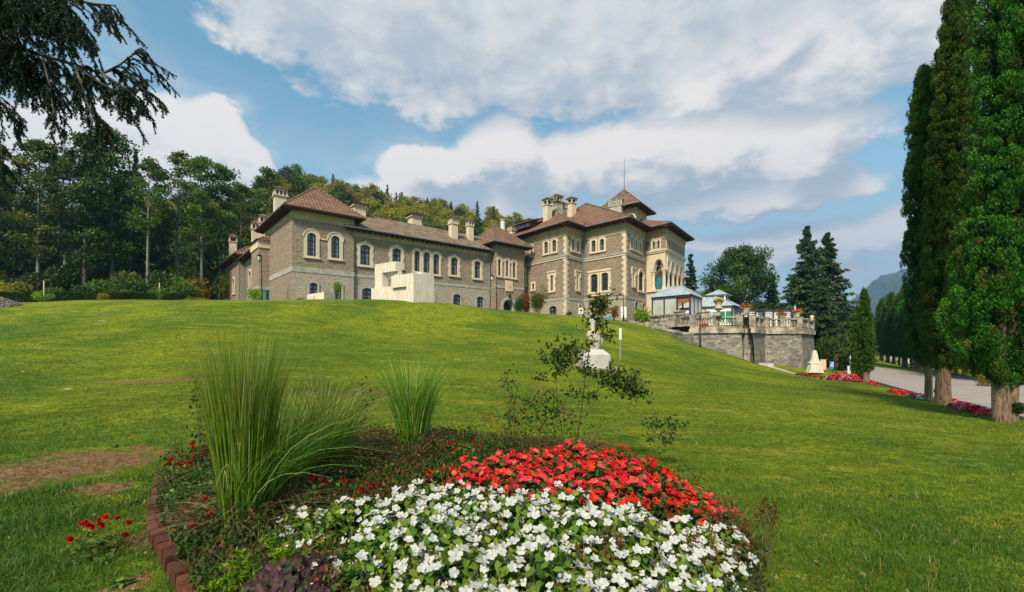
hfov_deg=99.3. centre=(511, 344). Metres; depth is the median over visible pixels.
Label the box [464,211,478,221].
broadleaf tree
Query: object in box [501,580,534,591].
impatiens plant
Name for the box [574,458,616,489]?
impatiens plant
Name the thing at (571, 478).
impatiens plant
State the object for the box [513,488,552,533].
impatiens plant
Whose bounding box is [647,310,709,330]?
stair balustrade
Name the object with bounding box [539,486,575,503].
impatiens plant
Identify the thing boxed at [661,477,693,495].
impatiens plant
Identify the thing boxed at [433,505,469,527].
impatiens plant
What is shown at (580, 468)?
impatiens plant
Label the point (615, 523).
impatiens plant
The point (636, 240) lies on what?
window
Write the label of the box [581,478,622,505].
impatiens plant
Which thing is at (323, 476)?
plant
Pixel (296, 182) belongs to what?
tall beech
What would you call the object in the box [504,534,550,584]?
impatiens plant
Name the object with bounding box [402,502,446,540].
impatiens plant
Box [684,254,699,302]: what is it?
spruce tree
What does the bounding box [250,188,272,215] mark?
broadleaf tree
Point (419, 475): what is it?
plant
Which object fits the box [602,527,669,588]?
impatiens plant
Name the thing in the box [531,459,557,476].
impatiens plant
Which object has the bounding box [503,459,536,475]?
impatiens plant
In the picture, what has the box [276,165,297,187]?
broadleaf tree
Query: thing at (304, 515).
impatiens plant
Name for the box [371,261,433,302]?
concrete sculpture
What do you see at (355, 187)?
broadleaf tree
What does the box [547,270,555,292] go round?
window
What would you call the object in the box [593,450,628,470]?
impatiens plant
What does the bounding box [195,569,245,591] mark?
feathery plant
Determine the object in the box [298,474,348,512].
rose plant
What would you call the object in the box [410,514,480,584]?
impatiens plant
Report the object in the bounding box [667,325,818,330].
terrace paving
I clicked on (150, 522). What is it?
edging timber
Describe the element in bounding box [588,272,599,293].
window
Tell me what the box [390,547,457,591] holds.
impatiens plant
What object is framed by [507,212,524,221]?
broadleaf tree
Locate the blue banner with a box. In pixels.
[829,362,833,372]
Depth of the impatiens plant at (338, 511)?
3.07 m
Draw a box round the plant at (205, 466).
[190,458,213,476]
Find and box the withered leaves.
[153,422,767,591]
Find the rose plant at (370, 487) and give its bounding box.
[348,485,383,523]
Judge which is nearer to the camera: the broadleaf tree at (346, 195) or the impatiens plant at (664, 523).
the impatiens plant at (664, 523)
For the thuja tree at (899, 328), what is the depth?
76.58 m
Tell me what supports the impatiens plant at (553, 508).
on the soil
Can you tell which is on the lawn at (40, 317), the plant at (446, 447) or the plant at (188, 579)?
the plant at (188, 579)
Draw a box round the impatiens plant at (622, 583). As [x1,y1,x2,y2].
[595,579,636,591]
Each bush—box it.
[31,291,54,301]
[96,292,109,299]
[156,288,163,299]
[468,287,689,454]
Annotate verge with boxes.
[932,371,984,378]
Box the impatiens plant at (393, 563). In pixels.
[360,534,421,590]
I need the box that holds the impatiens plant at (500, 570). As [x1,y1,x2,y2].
[468,543,536,591]
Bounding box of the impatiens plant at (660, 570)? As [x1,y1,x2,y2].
[648,561,693,591]
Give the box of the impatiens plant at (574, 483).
[552,474,585,495]
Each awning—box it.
[740,309,766,316]
[754,309,792,326]
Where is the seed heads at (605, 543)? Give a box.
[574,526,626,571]
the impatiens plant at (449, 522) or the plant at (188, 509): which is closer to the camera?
the impatiens plant at (449, 522)
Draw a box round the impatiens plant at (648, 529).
[620,513,680,577]
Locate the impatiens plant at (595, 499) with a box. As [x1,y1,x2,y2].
[562,483,604,512]
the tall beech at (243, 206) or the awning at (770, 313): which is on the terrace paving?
the awning at (770, 313)
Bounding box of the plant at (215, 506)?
[183,497,218,529]
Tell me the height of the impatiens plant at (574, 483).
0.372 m
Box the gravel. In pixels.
[574,363,620,370]
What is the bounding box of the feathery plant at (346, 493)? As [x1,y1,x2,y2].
[322,482,375,505]
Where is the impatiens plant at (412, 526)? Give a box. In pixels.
[387,504,453,564]
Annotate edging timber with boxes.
[146,513,159,521]
[146,522,163,542]
[147,508,162,515]
[147,519,162,524]
[148,499,162,510]
[149,494,163,500]
[150,527,168,550]
[151,489,164,499]
[152,481,164,488]
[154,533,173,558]
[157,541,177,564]
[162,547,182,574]
[167,559,184,582]
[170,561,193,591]
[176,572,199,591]
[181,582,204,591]
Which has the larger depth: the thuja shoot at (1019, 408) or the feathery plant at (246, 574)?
the thuja shoot at (1019, 408)
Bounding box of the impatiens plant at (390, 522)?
[364,509,408,542]
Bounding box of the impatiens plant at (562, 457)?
[543,451,569,474]
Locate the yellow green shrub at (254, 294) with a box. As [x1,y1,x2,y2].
[244,286,263,299]
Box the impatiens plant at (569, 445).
[558,439,591,458]
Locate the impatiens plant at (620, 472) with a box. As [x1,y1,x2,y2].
[598,465,630,486]
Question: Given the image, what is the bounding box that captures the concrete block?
[307,292,334,298]
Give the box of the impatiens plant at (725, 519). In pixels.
[707,506,752,555]
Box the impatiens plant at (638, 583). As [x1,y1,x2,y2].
[594,565,654,591]
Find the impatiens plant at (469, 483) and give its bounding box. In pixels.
[460,482,488,500]
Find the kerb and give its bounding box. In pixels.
[932,373,1023,385]
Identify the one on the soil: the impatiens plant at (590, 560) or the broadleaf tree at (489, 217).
the impatiens plant at (590, 560)
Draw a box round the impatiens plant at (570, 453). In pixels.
[557,447,592,466]
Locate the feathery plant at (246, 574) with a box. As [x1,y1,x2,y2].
[195,531,343,591]
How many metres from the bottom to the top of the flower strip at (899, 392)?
0.466 m
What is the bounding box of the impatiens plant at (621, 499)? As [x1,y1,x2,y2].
[604,490,656,526]
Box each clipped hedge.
[0,291,130,301]
[121,291,187,299]
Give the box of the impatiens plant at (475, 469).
[455,462,489,490]
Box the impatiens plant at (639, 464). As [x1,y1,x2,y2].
[625,459,647,475]
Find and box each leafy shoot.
[186,379,207,450]
[353,376,373,439]
[503,378,521,438]
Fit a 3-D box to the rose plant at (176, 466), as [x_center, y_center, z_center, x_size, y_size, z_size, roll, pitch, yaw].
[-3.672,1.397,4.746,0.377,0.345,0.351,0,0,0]
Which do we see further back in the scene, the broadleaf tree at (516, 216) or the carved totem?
the broadleaf tree at (516, 216)
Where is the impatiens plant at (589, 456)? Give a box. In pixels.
[570,449,598,463]
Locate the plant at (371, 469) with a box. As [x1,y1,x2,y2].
[348,463,381,483]
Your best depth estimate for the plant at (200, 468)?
4.51 m
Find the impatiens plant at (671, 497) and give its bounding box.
[653,488,696,520]
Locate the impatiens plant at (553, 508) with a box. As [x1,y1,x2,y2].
[535,503,579,540]
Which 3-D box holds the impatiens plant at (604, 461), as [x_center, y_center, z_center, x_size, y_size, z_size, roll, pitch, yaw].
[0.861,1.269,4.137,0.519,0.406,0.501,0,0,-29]
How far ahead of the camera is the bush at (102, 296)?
45.94 m
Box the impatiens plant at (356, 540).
[328,528,380,572]
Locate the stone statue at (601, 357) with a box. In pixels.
[578,318,609,368]
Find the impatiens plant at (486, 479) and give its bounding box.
[473,469,507,492]
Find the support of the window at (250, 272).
in the castle wing
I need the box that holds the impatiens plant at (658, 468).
[638,458,674,480]
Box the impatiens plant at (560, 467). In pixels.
[549,465,580,479]
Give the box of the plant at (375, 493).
[360,481,394,510]
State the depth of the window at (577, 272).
68.23 m
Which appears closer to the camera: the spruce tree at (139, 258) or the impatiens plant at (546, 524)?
the impatiens plant at (546, 524)
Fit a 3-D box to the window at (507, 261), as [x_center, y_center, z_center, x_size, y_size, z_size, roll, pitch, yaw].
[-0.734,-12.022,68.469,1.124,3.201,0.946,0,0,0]
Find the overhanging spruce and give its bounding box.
[0,0,180,199]
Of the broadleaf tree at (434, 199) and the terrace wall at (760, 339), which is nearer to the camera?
the terrace wall at (760, 339)
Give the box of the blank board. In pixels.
[620,307,626,317]
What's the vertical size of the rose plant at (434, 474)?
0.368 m
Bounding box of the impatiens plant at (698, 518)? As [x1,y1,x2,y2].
[656,494,718,542]
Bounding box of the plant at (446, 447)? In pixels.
[434,440,458,459]
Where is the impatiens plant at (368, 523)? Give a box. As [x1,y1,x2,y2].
[347,509,389,542]
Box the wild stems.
[141,424,799,591]
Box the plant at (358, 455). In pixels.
[342,445,373,471]
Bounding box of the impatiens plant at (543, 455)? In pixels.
[527,445,559,467]
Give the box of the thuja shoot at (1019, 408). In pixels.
[1012,402,1023,414]
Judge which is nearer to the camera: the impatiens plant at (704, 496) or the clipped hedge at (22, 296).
the impatiens plant at (704, 496)
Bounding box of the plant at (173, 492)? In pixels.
[162,482,202,521]
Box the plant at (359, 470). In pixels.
[338,459,369,485]
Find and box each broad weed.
[93,555,114,566]
[107,573,135,588]
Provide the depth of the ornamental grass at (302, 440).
3.82 m
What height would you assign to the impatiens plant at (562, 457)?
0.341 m
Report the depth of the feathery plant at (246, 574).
2.63 m
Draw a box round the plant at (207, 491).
[191,479,216,510]
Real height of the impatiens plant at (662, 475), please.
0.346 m
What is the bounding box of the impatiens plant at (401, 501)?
[374,489,435,534]
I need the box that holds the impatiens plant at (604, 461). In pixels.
[581,456,618,477]
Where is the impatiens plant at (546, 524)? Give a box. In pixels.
[510,510,583,567]
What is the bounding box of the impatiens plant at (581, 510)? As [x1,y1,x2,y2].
[558,504,608,547]
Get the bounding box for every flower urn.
[713,298,723,316]
[739,303,752,314]
[776,312,787,316]
[791,309,802,316]
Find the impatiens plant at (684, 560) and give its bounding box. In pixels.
[649,544,710,590]
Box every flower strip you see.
[793,373,826,378]
[823,373,862,381]
[867,381,880,385]
[886,389,908,394]
[905,392,923,399]
[944,400,990,415]
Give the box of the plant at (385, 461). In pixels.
[371,458,398,471]
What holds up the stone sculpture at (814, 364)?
on the lawn at (40, 317)
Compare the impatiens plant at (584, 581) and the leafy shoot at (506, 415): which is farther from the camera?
the leafy shoot at (506, 415)
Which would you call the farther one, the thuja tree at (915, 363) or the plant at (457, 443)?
the thuja tree at (915, 363)
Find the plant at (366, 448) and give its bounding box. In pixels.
[356,439,375,455]
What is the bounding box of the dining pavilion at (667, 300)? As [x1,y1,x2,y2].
[650,286,702,322]
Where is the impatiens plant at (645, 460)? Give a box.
[629,453,660,473]
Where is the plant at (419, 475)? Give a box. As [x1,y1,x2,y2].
[400,473,431,492]
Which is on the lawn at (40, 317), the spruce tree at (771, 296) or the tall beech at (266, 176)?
the spruce tree at (771, 296)
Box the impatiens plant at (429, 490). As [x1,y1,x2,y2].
[403,478,447,517]
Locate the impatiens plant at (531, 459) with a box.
[517,455,543,468]
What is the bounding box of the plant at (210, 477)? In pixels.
[202,468,215,496]
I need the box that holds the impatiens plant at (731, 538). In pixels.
[697,520,758,583]
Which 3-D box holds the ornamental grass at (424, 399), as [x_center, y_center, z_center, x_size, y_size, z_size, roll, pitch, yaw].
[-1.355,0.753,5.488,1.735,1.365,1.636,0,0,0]
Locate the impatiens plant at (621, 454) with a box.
[603,445,640,464]
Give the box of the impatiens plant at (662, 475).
[643,468,671,487]
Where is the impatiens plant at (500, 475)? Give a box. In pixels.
[490,466,526,488]
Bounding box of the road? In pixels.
[841,367,1023,418]
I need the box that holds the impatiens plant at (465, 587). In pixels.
[438,574,500,591]
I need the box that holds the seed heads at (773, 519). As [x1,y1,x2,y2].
[754,497,782,570]
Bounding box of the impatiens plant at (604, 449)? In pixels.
[598,448,618,456]
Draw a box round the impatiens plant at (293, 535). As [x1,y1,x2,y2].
[278,528,319,551]
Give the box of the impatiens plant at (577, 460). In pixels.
[565,455,595,472]
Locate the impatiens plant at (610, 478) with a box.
[599,475,634,505]
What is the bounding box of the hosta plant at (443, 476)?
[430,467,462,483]
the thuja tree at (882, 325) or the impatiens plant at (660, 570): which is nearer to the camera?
the impatiens plant at (660, 570)
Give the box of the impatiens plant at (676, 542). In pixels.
[654,531,721,579]
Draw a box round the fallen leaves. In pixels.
[0,332,1023,591]
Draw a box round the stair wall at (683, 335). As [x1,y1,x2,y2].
[625,320,693,343]
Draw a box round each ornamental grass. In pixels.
[110,325,394,571]
[157,370,387,523]
[249,365,449,486]
[347,355,470,459]
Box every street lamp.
[257,253,262,299]
[490,275,496,308]
[618,294,624,320]
[698,315,701,347]
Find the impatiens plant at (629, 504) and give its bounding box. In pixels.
[612,502,655,532]
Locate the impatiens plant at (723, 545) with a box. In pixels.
[695,536,751,588]
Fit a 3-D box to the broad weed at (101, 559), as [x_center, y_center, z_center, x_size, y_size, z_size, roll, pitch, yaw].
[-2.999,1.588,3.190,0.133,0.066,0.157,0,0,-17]
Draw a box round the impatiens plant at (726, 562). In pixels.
[676,541,753,591]
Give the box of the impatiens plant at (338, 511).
[308,496,363,549]
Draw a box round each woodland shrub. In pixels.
[0,275,23,284]
[0,279,33,291]
[1,264,47,280]
[8,274,44,285]
[9,272,61,290]
[14,283,35,291]
[40,264,97,291]
[40,287,61,291]
[62,263,109,280]
[69,285,93,291]
[78,278,115,291]
[104,268,145,279]
[105,288,124,291]
[106,270,145,287]
[107,278,147,292]
[142,270,184,290]
[145,262,171,273]
[147,287,166,292]
[156,277,200,297]
[157,265,198,279]
[170,274,214,299]
[193,272,218,299]
[213,271,226,299]
[217,269,230,299]
[698,288,715,296]
[814,336,849,366]
[832,347,851,370]
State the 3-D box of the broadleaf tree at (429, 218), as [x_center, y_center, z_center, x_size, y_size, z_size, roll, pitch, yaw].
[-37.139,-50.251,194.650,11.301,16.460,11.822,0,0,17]
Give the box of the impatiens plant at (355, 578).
[329,552,388,591]
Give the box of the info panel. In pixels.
[820,359,826,371]
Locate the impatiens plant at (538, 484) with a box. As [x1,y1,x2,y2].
[510,475,555,510]
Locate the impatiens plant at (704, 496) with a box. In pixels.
[679,486,722,514]
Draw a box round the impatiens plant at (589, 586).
[545,571,602,591]
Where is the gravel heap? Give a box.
[0,297,22,307]
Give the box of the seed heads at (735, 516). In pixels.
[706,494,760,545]
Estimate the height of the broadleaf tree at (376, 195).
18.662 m
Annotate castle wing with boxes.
[214,186,533,311]
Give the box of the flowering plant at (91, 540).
[66,514,132,559]
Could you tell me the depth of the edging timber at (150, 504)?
4.00 m
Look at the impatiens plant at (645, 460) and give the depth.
4.57 m
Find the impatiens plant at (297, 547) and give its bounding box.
[279,533,338,561]
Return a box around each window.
[231,277,234,295]
[247,269,251,288]
[303,228,320,259]
[308,281,319,293]
[327,232,343,261]
[332,282,343,298]
[356,240,373,267]
[360,286,371,298]
[389,244,404,269]
[412,248,422,272]
[421,249,432,274]
[431,251,441,276]
[448,254,460,277]
[452,293,461,304]
[472,258,482,280]
[475,295,484,307]
[496,257,502,277]
[504,258,510,278]
[511,260,517,279]
[524,268,526,286]
[528,243,533,257]
[530,281,535,291]
[542,239,549,255]
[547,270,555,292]
[548,305,557,313]
[550,237,557,253]
[570,236,575,252]
[575,270,581,291]
[576,238,580,254]
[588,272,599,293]
[589,237,597,253]
[597,236,606,252]
[599,270,610,292]
[630,234,634,250]
[631,267,636,287]
[634,236,638,252]
[637,268,644,292]
[638,239,642,254]
[650,239,656,250]
[655,238,661,249]
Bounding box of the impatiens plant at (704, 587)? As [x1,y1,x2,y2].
[677,577,722,591]
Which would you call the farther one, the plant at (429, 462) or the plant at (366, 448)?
the plant at (366, 448)
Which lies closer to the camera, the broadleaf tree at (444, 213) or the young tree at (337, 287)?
the young tree at (337, 287)
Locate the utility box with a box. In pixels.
[258,290,269,299]
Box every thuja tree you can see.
[848,305,862,375]
[853,286,878,382]
[874,305,880,359]
[875,296,884,360]
[878,311,887,361]
[879,294,891,362]
[883,291,894,363]
[884,307,897,363]
[888,292,900,365]
[892,285,906,366]
[894,300,908,366]
[899,63,938,400]
[901,307,912,367]
[903,288,916,367]
[906,296,920,367]
[912,0,980,403]
[933,0,1023,422]
[958,361,971,375]
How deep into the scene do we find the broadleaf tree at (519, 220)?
221.56 m
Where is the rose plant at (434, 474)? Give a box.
[416,467,446,488]
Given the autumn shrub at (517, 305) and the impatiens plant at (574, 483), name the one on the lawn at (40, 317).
the autumn shrub at (517, 305)
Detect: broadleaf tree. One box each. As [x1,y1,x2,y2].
[117,224,174,266]
[168,230,218,273]
[170,203,194,222]
[173,192,184,201]
[185,234,228,275]
[210,198,254,228]
[213,205,245,226]
[250,178,270,199]
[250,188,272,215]
[270,176,288,186]
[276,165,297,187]
[283,183,302,192]
[285,163,306,177]
[301,175,316,190]
[302,173,328,188]
[310,183,324,188]
[317,176,329,186]
[320,184,336,194]
[324,178,352,190]
[329,183,354,202]
[334,189,353,204]
[344,189,363,202]
[349,183,363,191]
[355,192,363,201]
[360,188,372,201]
[360,196,389,210]
[362,183,379,197]
[366,208,380,216]
[369,190,384,213]
[373,206,404,220]
[375,191,394,207]
[385,200,405,209]
[391,195,415,211]
[393,205,410,214]
[395,208,408,216]
[399,217,407,222]
[408,202,430,213]
[409,196,424,209]
[411,208,428,216]
[422,198,441,215]
[422,203,438,216]
[422,215,440,224]
[422,221,432,227]
[424,201,445,215]
[427,216,443,225]
[432,223,445,229]
[437,207,458,219]
[438,197,449,216]
[442,221,464,232]
[452,207,465,219]
[453,203,476,217]
[458,215,470,224]
[461,228,480,235]
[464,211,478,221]
[473,218,485,227]
[474,227,483,235]
[484,206,499,220]
[484,213,500,220]
[484,221,499,226]
[490,216,511,227]
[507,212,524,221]
[514,218,523,231]
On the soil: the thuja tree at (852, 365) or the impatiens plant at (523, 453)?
the impatiens plant at (523, 453)
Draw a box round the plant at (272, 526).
[226,510,276,545]
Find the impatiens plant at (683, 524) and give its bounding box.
[665,515,721,547]
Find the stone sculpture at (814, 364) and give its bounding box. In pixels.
[806,350,823,372]
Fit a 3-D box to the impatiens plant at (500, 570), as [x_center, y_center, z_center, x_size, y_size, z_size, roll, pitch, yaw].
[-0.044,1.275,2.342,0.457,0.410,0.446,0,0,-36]
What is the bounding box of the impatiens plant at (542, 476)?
[532,473,562,490]
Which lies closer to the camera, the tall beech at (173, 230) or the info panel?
the info panel
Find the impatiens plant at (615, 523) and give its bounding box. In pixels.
[577,505,640,570]
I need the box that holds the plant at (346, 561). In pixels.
[316,554,350,577]
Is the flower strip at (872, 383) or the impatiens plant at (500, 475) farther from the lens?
the flower strip at (872, 383)
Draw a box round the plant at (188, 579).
[176,559,232,591]
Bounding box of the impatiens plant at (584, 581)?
[545,560,605,591]
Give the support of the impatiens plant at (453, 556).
on the soil
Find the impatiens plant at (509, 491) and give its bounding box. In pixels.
[482,479,525,509]
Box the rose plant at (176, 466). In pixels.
[157,456,194,488]
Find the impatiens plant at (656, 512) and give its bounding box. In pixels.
[634,490,679,534]
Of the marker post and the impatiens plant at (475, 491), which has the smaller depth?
the impatiens plant at (475, 491)
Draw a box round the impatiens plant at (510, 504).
[486,494,547,545]
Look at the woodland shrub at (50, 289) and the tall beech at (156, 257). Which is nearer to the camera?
the woodland shrub at (50, 289)
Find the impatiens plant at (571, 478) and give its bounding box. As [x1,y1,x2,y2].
[556,469,598,496]
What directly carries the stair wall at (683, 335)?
on the lawn at (40, 317)
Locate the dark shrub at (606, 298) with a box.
[595,293,608,315]
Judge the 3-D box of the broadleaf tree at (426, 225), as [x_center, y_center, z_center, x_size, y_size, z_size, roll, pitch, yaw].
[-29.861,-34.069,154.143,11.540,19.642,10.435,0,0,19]
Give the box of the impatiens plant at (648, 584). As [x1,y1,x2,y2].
[635,577,681,591]
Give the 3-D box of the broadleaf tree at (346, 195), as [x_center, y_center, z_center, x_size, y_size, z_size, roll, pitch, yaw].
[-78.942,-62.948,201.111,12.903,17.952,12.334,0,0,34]
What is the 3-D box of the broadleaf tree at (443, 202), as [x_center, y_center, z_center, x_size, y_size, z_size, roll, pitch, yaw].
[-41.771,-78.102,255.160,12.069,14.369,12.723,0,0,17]
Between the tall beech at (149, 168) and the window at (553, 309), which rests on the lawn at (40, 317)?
the tall beech at (149, 168)
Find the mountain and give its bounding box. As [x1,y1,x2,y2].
[839,223,1012,329]
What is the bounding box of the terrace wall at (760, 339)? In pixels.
[689,314,815,368]
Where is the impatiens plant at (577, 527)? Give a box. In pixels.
[552,510,603,564]
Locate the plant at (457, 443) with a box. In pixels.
[442,438,467,455]
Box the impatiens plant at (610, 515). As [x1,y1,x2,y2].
[591,506,645,539]
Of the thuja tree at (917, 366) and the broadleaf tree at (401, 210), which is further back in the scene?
the broadleaf tree at (401, 210)
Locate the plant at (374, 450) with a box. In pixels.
[366,438,388,454]
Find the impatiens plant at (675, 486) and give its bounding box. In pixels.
[644,470,695,505]
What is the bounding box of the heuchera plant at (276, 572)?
[242,550,350,591]
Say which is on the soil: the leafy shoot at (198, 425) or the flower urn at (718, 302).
the leafy shoot at (198, 425)
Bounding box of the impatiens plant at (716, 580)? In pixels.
[676,555,738,591]
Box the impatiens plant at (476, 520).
[461,503,511,543]
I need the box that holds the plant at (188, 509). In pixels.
[164,494,211,535]
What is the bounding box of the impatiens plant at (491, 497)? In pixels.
[482,487,527,524]
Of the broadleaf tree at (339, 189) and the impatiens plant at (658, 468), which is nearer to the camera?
the impatiens plant at (658, 468)
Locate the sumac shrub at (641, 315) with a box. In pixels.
[633,303,651,321]
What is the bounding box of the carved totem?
[834,355,837,373]
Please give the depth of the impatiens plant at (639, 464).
4.38 m
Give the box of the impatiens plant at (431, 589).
[407,581,450,591]
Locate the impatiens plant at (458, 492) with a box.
[440,479,480,512]
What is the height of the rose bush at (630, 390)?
2.182 m
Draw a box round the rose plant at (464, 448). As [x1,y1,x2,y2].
[445,440,480,465]
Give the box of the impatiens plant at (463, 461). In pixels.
[447,455,487,481]
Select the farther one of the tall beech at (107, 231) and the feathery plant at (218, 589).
the tall beech at (107, 231)
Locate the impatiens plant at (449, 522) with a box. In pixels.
[443,520,483,547]
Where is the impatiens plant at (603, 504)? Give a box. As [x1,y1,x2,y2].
[586,502,612,517]
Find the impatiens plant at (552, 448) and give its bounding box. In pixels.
[539,446,562,462]
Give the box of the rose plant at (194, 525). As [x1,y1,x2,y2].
[178,495,220,555]
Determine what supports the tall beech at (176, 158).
on the lawn at (40, 317)
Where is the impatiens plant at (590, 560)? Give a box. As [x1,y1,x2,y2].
[576,535,637,591]
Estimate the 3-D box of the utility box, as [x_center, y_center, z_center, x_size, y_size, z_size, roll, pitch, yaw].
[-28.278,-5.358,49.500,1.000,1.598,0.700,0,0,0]
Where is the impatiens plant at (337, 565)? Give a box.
[305,559,359,591]
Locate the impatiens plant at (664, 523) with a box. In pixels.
[637,517,682,556]
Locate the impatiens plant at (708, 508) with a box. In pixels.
[680,494,717,523]
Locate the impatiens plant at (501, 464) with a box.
[481,455,515,476]
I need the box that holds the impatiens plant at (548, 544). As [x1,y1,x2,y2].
[536,539,587,591]
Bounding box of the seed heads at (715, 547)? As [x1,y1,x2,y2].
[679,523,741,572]
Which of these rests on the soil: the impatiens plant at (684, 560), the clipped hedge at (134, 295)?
the impatiens plant at (684, 560)
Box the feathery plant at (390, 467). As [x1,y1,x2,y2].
[350,462,432,491]
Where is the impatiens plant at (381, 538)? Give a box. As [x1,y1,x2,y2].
[348,515,417,574]
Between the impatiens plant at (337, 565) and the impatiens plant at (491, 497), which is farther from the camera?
the impatiens plant at (491, 497)
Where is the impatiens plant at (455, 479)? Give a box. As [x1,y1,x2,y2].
[440,468,483,495]
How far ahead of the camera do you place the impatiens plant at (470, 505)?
3.03 m
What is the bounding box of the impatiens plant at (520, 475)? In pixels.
[495,465,540,491]
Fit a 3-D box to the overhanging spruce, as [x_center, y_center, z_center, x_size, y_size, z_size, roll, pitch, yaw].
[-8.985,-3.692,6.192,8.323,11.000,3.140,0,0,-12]
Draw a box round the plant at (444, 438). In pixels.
[428,432,451,452]
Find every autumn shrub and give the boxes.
[513,296,522,311]
[520,291,529,311]
[530,284,548,312]
[610,304,621,319]
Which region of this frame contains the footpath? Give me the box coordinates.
[767,366,819,378]
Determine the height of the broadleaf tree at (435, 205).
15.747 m
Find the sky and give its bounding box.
[0,0,992,315]
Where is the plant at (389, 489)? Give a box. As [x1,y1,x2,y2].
[370,480,402,500]
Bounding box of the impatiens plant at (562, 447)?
[553,444,574,454]
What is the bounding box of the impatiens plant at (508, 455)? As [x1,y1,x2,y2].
[485,449,527,468]
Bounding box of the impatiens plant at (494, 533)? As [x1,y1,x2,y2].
[472,517,518,566]
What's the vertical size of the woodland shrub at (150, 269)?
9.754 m
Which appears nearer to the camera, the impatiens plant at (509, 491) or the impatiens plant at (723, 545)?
the impatiens plant at (723, 545)
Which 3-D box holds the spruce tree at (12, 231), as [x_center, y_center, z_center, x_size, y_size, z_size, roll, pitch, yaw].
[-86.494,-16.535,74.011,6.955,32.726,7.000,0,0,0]
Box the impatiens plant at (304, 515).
[279,508,335,545]
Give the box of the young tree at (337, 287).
[331,281,341,298]
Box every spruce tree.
[0,155,17,264]
[35,145,62,273]
[79,122,117,278]
[120,151,151,275]
[475,201,479,218]
[491,207,495,219]
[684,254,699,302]
[706,279,715,296]
[764,275,780,312]
[775,225,851,347]
[800,280,848,350]
[814,232,877,361]
[835,295,852,345]
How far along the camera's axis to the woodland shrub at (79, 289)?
59.26 m
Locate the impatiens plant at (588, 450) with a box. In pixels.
[578,443,598,454]
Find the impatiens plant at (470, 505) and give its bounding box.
[452,493,487,530]
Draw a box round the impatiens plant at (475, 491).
[463,486,501,514]
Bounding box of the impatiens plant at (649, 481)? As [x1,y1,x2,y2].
[612,470,653,496]
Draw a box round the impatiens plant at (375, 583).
[356,570,410,591]
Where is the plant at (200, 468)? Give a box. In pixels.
[177,465,214,491]
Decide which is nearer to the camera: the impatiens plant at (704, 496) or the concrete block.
the impatiens plant at (704, 496)
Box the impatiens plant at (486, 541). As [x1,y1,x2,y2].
[454,531,510,588]
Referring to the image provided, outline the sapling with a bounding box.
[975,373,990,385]
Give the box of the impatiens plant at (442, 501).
[424,491,470,522]
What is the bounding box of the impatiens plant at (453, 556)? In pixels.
[419,538,505,591]
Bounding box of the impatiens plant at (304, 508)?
[272,505,318,541]
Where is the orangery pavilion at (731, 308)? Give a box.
[678,290,740,324]
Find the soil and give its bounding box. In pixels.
[162,441,765,591]
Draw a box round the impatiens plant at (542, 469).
[518,464,553,480]
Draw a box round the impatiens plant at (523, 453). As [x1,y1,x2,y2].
[507,450,531,464]
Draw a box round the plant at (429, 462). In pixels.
[413,455,446,472]
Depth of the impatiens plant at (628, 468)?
4.12 m
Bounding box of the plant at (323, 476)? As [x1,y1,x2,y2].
[303,465,337,491]
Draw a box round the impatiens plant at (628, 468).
[617,460,645,477]
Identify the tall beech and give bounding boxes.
[0,138,79,290]
[0,143,30,269]
[0,168,48,275]
[6,189,32,263]
[17,222,42,267]
[31,208,72,263]
[33,155,93,265]
[37,130,132,284]
[60,124,154,279]
[70,197,121,260]
[104,169,158,272]
[119,156,172,289]
[129,215,162,265]
[144,213,184,274]
[151,150,197,273]
[165,225,180,270]
[172,155,234,281]
[172,215,210,277]
[192,163,246,299]
[203,220,226,275]
[216,181,263,255]
[251,166,288,220]
[287,177,308,198]
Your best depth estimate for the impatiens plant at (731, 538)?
2.86 m
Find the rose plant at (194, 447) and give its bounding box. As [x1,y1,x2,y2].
[178,441,212,468]
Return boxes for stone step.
[758,363,773,367]
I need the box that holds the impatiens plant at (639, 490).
[618,477,670,518]
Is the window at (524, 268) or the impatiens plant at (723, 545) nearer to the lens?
the impatiens plant at (723, 545)
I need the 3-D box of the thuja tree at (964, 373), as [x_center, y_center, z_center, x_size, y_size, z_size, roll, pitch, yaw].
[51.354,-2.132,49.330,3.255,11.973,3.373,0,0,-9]
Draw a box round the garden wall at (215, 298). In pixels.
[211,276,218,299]
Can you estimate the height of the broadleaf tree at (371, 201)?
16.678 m
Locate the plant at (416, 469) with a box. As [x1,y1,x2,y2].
[396,465,430,491]
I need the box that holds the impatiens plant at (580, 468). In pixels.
[551,458,587,477]
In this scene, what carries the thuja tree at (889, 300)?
on the lawn at (40, 317)
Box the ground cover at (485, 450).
[154,422,769,591]
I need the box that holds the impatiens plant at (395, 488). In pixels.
[380,484,420,517]
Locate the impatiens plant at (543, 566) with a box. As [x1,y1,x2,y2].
[505,533,585,591]
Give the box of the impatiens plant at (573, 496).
[537,480,598,529]
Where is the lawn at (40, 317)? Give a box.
[0,299,1023,591]
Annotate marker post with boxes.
[619,328,621,360]
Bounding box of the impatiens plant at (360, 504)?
[344,494,385,539]
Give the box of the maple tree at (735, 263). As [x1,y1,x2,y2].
[697,242,779,314]
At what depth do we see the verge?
50.08 m

